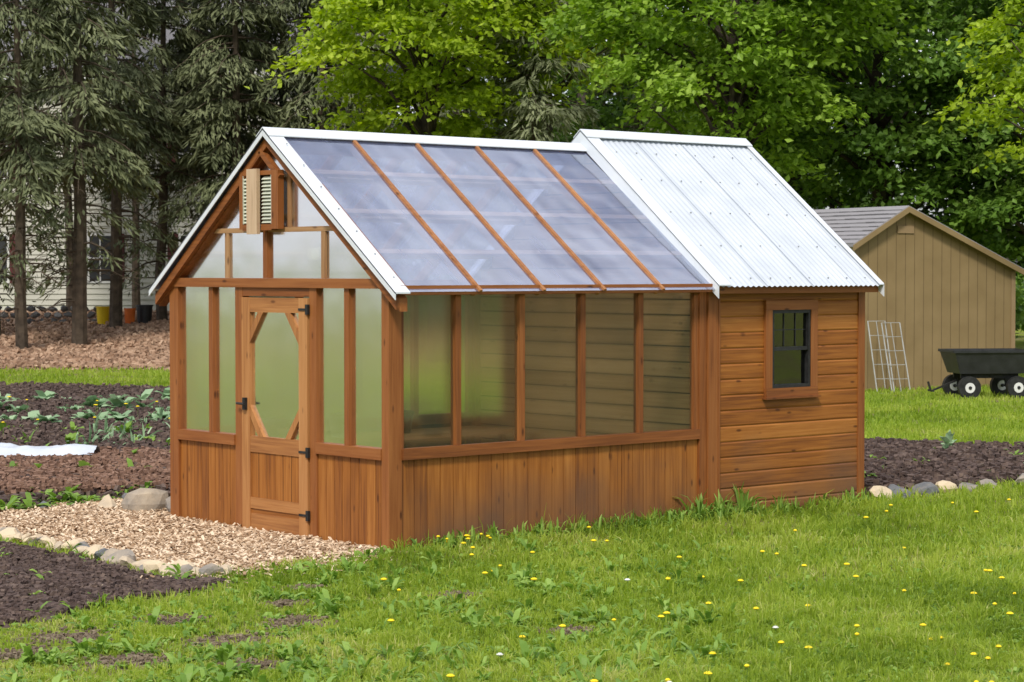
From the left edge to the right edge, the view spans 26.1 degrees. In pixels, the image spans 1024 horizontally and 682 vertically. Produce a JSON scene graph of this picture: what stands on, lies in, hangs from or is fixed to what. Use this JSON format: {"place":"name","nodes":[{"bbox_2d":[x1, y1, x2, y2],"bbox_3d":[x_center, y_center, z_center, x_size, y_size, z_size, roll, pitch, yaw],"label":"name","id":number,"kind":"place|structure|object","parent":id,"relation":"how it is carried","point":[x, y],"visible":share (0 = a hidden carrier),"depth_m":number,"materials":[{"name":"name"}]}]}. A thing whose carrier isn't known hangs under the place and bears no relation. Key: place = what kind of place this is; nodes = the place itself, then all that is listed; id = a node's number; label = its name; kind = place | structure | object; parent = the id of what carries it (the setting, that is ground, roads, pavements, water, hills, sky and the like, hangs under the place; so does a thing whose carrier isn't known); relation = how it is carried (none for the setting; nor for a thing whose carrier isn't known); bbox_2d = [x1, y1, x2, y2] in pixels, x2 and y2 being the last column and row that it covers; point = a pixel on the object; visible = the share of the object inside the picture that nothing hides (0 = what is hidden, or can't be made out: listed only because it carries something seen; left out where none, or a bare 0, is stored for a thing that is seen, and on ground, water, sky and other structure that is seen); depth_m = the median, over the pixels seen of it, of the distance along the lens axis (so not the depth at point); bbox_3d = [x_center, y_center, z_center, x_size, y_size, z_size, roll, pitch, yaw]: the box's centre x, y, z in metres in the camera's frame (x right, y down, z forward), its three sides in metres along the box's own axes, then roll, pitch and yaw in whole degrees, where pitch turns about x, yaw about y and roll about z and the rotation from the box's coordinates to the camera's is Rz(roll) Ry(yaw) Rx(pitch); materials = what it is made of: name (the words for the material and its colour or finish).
{"place":"outdoors","nodes":[
{"label":"outdoors","id":0,"kind":"place"},
{"bbox_2d":[0,381,169,506],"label":"soil clods","id":1,"kind":"object","parent":0,"point":[28,426],"visible":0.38,"depth_m":30.12,"materials":[{"name":"brown soil"}]},
{"bbox_2d":[0,443,99,456],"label":"fabric row cover","id":2,"kind":"object","parent":1,"relation":"on","point":[6,449],"visible":0.94,"depth_m":24.27,"materials":[{"name":"white fabric"}]},
{"bbox_2d":[0,481,154,509],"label":"bed weeds","id":3,"kind":"object","parent":1,"relation":"on","point":[29,503],"visible":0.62,"depth_m":19.97,"materials":[{"name":"green plant"}]},
{"bbox_2d":[0,387,169,424],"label":"cabbage rows","id":4,"kind":"object","parent":1,"relation":"on","point":[114,400],"visible":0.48,"depth_m":32.95,"materials":[{"name":"green plant"}]},
{"bbox_2d":[0,421,169,467],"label":"vegetable seedlings","id":5,"kind":"object","parent":1,"relation":"on","point":[69,437],"visible":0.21,"depth_m":26.71,"materials":[{"name":"green plant"}]},
{"bbox_2d":[72,404,169,444],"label":"leek rows","id":6,"kind":"object","parent":1,"relation":"on","point":[106,428],"visible":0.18,"depth_m":27.54,"materials":[{"name":"green plant"}]},
{"bbox_2d":[0,541,237,627],"bbox_3d":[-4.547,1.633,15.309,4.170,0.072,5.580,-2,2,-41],"label":"garden soil","id":7,"kind":"structure","parent":0,"point":[48,617],"depth_m":14.54,"materials":[{"name":"brown soil"}]},
{"bbox_2d":[0,547,226,612],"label":"bed weeds","id":8,"kind":"object","parent":7,"relation":"on","point":[185,575],"visible":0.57,"depth_m":15.02,"materials":[{"name":"green plant"}]},
{"bbox_2d":[0,498,385,569],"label":"wood chip path","id":9,"kind":"structure","parent":0,"point":[184,548],"depth_m":17.07,"materials":[{"name":"beige wood"}]},
{"bbox_2d":[0,324,1023,681],"bbox_3d":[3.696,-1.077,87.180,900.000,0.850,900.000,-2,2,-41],"label":"lawn ground","id":10,"kind":"structure","parent":0,"point":[1018,346],"depth_m":14.56,"materials":[{"name":"green plant"}]},
{"bbox_2d":[0,0,68,335],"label":"hemlock tree","id":11,"kind":"object","parent":10,"relation":"on","point":[24,91],"visible":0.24,"depth_m":55.11,"materials":[{"name":"green plant"}]},
{"bbox_2d":[0,305,96,323],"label":"stone retaining wall","id":12,"kind":"structure","parent":10,"relation":"on","point":[90,314],"depth_m":58.45,"materials":[{"name":"stone"}]},
{"bbox_2d":[27,632,115,643],"bbox_3d":[-2.612,1.724,12.851,0.840,0.029,0.613,-1,2,-21],"label":"bare soil patch","id":13,"kind":"object","parent":10,"relation":"on","point":[78,637],"visible":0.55,"depth_m":12.80,"materials":[{"name":"brown soil"}]},
{"bbox_2d":[0,309,169,369],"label":"mulch bank","id":14,"kind":"structure","parent":10,"relation":"on","point":[44,344],"depth_m":52.68,"materials":[{"name":"brown wood"}]},
{"bbox_2d":[0,0,101,348],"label":"hemlock tree","id":15,"kind":"object","parent":14,"relation":"on","point":[21,153],"visible":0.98,"depth_m":51.49,"materials":[{"name":"green plant"}]},
{"bbox_2d":[12,3,122,311],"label":"hemlock tree","id":16,"kind":"object","parent":14,"relation":"on","point":[62,78],"visible":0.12,"depth_m":61.70,"materials":[{"name":"green plant"}]},
{"bbox_2d":[0,0,163,344],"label":"hemlock tree","id":17,"kind":"object","parent":14,"relation":"on","point":[76,164],"visible":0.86,"depth_m":52.64,"materials":[{"name":"green plant"}]},
{"bbox_2d":[96,306,108,324],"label":"yellow bucket","id":18,"kind":"object","parent":14,"relation":"on","point":[102,314],"visible":0.71,"depth_m":57.86,"materials":[{"name":"plastic"}]},
{"bbox_2d":[43,0,195,327],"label":"hemlock tree","id":19,"kind":"object","parent":14,"relation":"on","point":[149,76],"visible":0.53,"depth_m":56.84,"materials":[{"name":"green plant"}]},
{"bbox_2d":[124,308,135,323],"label":"bucket","id":20,"kind":"object","parent":14,"relation":"on","point":[129,314],"visible":0.89,"depth_m":57.89,"materials":[{"name":"plastic"}]},
{"bbox_2d":[85,0,183,307],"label":"hemlock tree","id":21,"kind":"object","parent":14,"relation":"on","point":[136,296],"visible":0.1,"depth_m":63.85,"materials":[{"name":"green plant"}]},
{"bbox_2d":[135,305,152,323],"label":"black bucket","id":22,"kind":"object","parent":14,"relation":"on","point":[144,313],"visible":0.94,"depth_m":58.33,"materials":[{"name":"plastic"}]},
{"bbox_2d":[155,0,308,241],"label":"hemlock tree","id":23,"kind":"object","parent":14,"relation":"on","point":[209,94],"visible":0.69,"depth_m":57.38,"materials":[{"name":"green plant"}]},
{"bbox_2d":[201,0,355,204],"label":"hemlock tree","id":24,"kind":"object","parent":14,"relation":"on","point":[280,95],"visible":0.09,"depth_m":60.18,"materials":[{"name":"green plant"}]},
{"bbox_2d":[251,0,410,248],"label":"hemlock tree","id":25,"kind":"object","parent":14,"relation":"on","point":[354,190],"visible":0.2,"depth_m":57.57,"materials":[{"name":"green plant"}]},
{"bbox_2d":[297,12,422,272],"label":"hemlock tree","id":26,"kind":"object","parent":14,"relation":"on","point":[411,199],"visible":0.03,"depth_m":61.70,"materials":[{"name":"green plant"}]},
{"bbox_2d":[87,656,164,669],"bbox_3d":[-2.059,1.749,12.061,0.680,0.028,0.540,-2,2,-41],"label":"bare soil patch","id":27,"kind":"object","parent":10,"relation":"on","point":[107,665],"visible":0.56,"depth_m":11.96,"materials":[{"name":"brown soil"}]},
{"bbox_2d":[91,0,231,319],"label":"hemlock tree","id":28,"kind":"object","parent":10,"relation":"on","point":[161,311],"visible":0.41,"depth_m":58.57,"materials":[{"name":"green plant"}]},
{"bbox_2d":[0,0,402,310],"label":"sided house","id":29,"kind":"structure","parent":10,"relation":"on","point":[97,295],"depth_m":66.63,"materials":[{"name":"beige"}]},
{"bbox_2d":[135,0,270,241],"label":"hemlock tree","id":30,"kind":"object","parent":10,"relation":"on","point":[179,55],"visible":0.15,"depth_m":59.99,"materials":[{"name":"green plant"}]},
{"bbox_2d":[185,634,270,647],"bbox_3d":[-1.630,1.729,12.687,0.740,0.028,0.580,-2,2,-41],"label":"bare soil patch","id":31,"kind":"object","parent":10,"relation":"on","point":[268,640],"visible":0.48,"depth_m":12.68,"materials":[{"name":"brown soil"}]},
{"bbox_2d":[140,551,414,587],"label":"spilt wood chips","id":32,"kind":"object","parent":10,"relation":"on","point":[257,566],"visible":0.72,"depth_m":15.65,"materials":[{"name":"beige wood"}]},
{"bbox_2d":[253,619,335,629],"bbox_3d":[-1.359,1.709,13.311,0.720,0.029,0.560,-2,2,-41],"label":"bare soil patch","id":33,"kind":"object","parent":10,"relation":"on","point":[317,623],"visible":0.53,"depth_m":13.28,"materials":[{"name":"brown soil"}]},
{"bbox_2d":[0,583,595,669],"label":"bare patch clods","id":34,"kind":"object","parent":10,"relation":"on","point":[288,620],"visible":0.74,"depth_m":12.81,"materials":[{"name":"soil"}]},
{"bbox_2d":[0,537,746,681],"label":"broadleaf weeds","id":35,"kind":"object","parent":10,"relation":"on","point":[225,651],"visible":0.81,"depth_m":12.36,"materials":[{"name":"green plant"}]},
{"bbox_2d":[244,0,592,279],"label":"oak tree","id":36,"kind":"object","parent":10,"relation":"on","point":[425,78],"visible":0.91,"depth_m":48.80,"materials":[{"name":"green plant"}]},
{"bbox_2d":[391,0,515,278],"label":"cedar tree","id":37,"kind":"object","parent":10,"relation":"on","point":[460,243],"visible":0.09,"depth_m":60.06,"materials":[{"name":"green plant"}]},
{"bbox_2d":[1,396,1016,681],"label":"dandelion flowers","id":38,"kind":"object","parent":10,"relation":"on","point":[467,536],"visible":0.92,"depth_m":14.08,"materials":[{"name":"yellow plant"}]},
{"bbox_2d":[0,527,1023,681],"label":"clover patches","id":39,"kind":"object","parent":10,"relation":"on","point":[196,630],"visible":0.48,"depth_m":13.08,"materials":[{"name":"green plant"}]},
{"bbox_2d":[0,473,1023,576],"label":"edging stones","id":40,"kind":"object","parent":10,"relation":"on","point":[143,499],"visible":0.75,"depth_m":17.40,"materials":[{"name":"grey stone"}]},
{"bbox_2d":[149,127,883,549],"bbox_3d":[0.132,-0.166,19.558,5.672,3.476,3.440,-2,2,-41],"label":"greenhouse","id":41,"kind":"object","parent":10,"relation":"on","point":[617,323],"visible":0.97,"depth_m":18.27,"materials":[{"name":"brown wood"}]},
{"bbox_2d":[236,297,309,536],"bbox_3d":[-1.927,0.601,17.743,0.102,1.900,0.972,-2,2,-41],"label":"door","id":42,"kind":"structure","parent":41,"relation":"in","point":[275,403],"depth_m":17.75,"materials":[{"name":"brown wood"}]},
{"bbox_2d":[762,300,820,399],"bbox_3d":[2.470,0.072,19.571,0.725,0.870,0.095,-2,2,-41],"label":"shed window","id":43,"kind":"structure","parent":41,"relation":"in","point":[809,387],"depth_m":19.59,"materials":[{"name":"brown wood"}]},
{"bbox_2d":[465,0,602,225],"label":"cedar tree","id":44,"kind":"object","parent":10,"relation":"on","point":[532,110],"visible":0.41,"depth_m":49.03,"materials":[{"name":"green plant"}]},
{"bbox_2d":[412,0,682,173],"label":"oak tree","id":45,"kind":"object","parent":10,"relation":"on","point":[590,57],"visible":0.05,"depth_m":55.75,"materials":[{"name":"green plant"}]},
{"bbox_2d":[499,27,757,211],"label":"maple tree","id":46,"kind":"object","parent":10,"relation":"on","point":[609,120],"visible":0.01,"depth_m":61.01,"materials":[{"name":"green plant"}]},
{"bbox_2d":[584,8,687,133],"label":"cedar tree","id":47,"kind":"object","parent":10,"relation":"on","point":[605,90],"visible":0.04,"depth_m":57.75,"materials":[{"name":"green plant"}]},
{"bbox_2d":[422,486,868,548],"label":"wall foot weeds","id":48,"kind":"object","parent":10,"relation":"on","point":[670,513],"depth_m":18.13,"materials":[{"name":"green plant"}]},
{"bbox_2d":[386,259,1023,337],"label":"understory shrubs","id":49,"kind":"object","parent":10,"relation":"on","point":[407,274],"visible":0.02,"depth_m":56.12,"materials":[{"name":"green plant"}]},
{"bbox_2d":[393,0,1023,320],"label":"woodland trees","id":50,"kind":"object","parent":10,"relation":"on","point":[497,230],"visible":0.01,"depth_m":79.73,"materials":[{"name":"green plant"}]},
{"bbox_2d":[673,482,766,519],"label":"wall foot weeds","id":51,"kind":"object","parent":10,"relation":"on","point":[744,502],"depth_m":18.88,"materials":[{"name":"green plant"}]},
{"bbox_2d":[513,0,933,186],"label":"maple tree","id":52,"kind":"object","parent":10,"relation":"on","point":[731,65],"visible":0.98,"depth_m":45.30,"materials":[{"name":"green plant"}]},
{"bbox_2d":[511,483,1023,681],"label":"broadleaf weeds","id":53,"kind":"object","parent":10,"relation":"on","point":[1015,670],"visible":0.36,"depth_m":13.70,"materials":[{"name":"green plant"}]},
{"bbox_2d":[662,0,918,203],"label":"maple tree","id":54,"kind":"object","parent":10,"relation":"on","point":[798,178],"visible":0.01,"depth_m":54.55,"materials":[{"name":"green plant"}]},
{"bbox_2d":[692,0,1023,248],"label":"maple tree","id":55,"kind":"object","parent":10,"relation":"on","point":[878,140],"visible":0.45,"depth_m":48.20,"materials":[{"name":"green plant"}]},
{"bbox_2d":[867,321,894,390],"bbox_3d":[6.450,0.280,38.551,0.358,1.260,0.362,-1,2,-20],"label":"wire trellis panel","id":56,"kind":"object","parent":10,"relation":"on","point":[880,355],"visible":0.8,"depth_m":38.55,"materials":[{"name":"metal"}]},
{"bbox_2d":[881,322,910,390],"bbox_3d":[6.722,0.293,38.616,0.398,1.230,0.362,-1,2,-24],"label":"wire trellis panel","id":57,"kind":"object","parent":10,"relation":"on","point":[892,336],"visible":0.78,"depth_m":38.63,"materials":[{"name":"metal"}]},
{"bbox_2d":[814,205,1023,390],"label":"tan garden shed","id":58,"kind":"structure","parent":10,"relation":"on","point":[945,287],"depth_m":39.60,"materials":[{"name":"paint"}]},
{"bbox_2d":[864,436,1023,491],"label":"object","id":59,"kind":"object","parent":10,"relation":"on","point":[955,463],"visible":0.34,"depth_m":23.68,"materials":[{"name":"brown soil"}]},
{"bbox_2d":[866,0,1023,277],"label":"maple tree","id":60,"kind":"object","parent":10,"relation":"on","point":[995,213],"visible":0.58,"depth_m":47.87,"materials":[{"name":"green plant"}]},
{"bbox_2d":[923,0,1023,173],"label":"oak tree","id":61,"kind":"object","parent":10,"relation":"on","point":[1012,84],"visible":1,"depth_m":39.25,"materials":[{"name":"green plant"}]},
{"bbox_2d":[927,348,1023,398],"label":"garden cart","id":62,"kind":"object","parent":10,"relation":"on","point":[1002,368],"visible":0.96,"depth_m":36.69,"materials":[{"name":"black plastic"}]},
{"bbox_2d":[394,5,1020,266],"label":"sky","id":63,"kind":"structure","parent":0,"point":[418,170],"materials":[{"name":"white"}]},
{"bbox_2d":[864,444,1013,492],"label":"garden soil","id":64,"kind":"structure","parent":0,"point":[966,453],"depth_m":25.11,"materials":[{"name":"brown soil"}]},
{"bbox_2d":[864,443,1022,477],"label":"bed weeds","id":65,"kind":"object","parent":64,"relation":"on","point":[872,474],"visible":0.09,"depth_m":24.22,"materials":[{"name":"green plant"}]},
{"bbox_2d":[940,429,956,448],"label":"garden perennials","id":66,"kind":"object","parent":64,"relation":"on","point":[947,439],"visible":0.55,"depth_m":25.99,"materials":[{"name":"green plant"}]},
{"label":"tilled soil","id":67,"kind":"structure","parent":0,"visible":0},
{"bbox_2d":[0,446,169,494],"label":"tilled clods","id":68,"kind":"object","parent":67,"relation":"on","point":[103,474],"visible":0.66,"depth_m":22.27,"materials":[{"name":"soil"}]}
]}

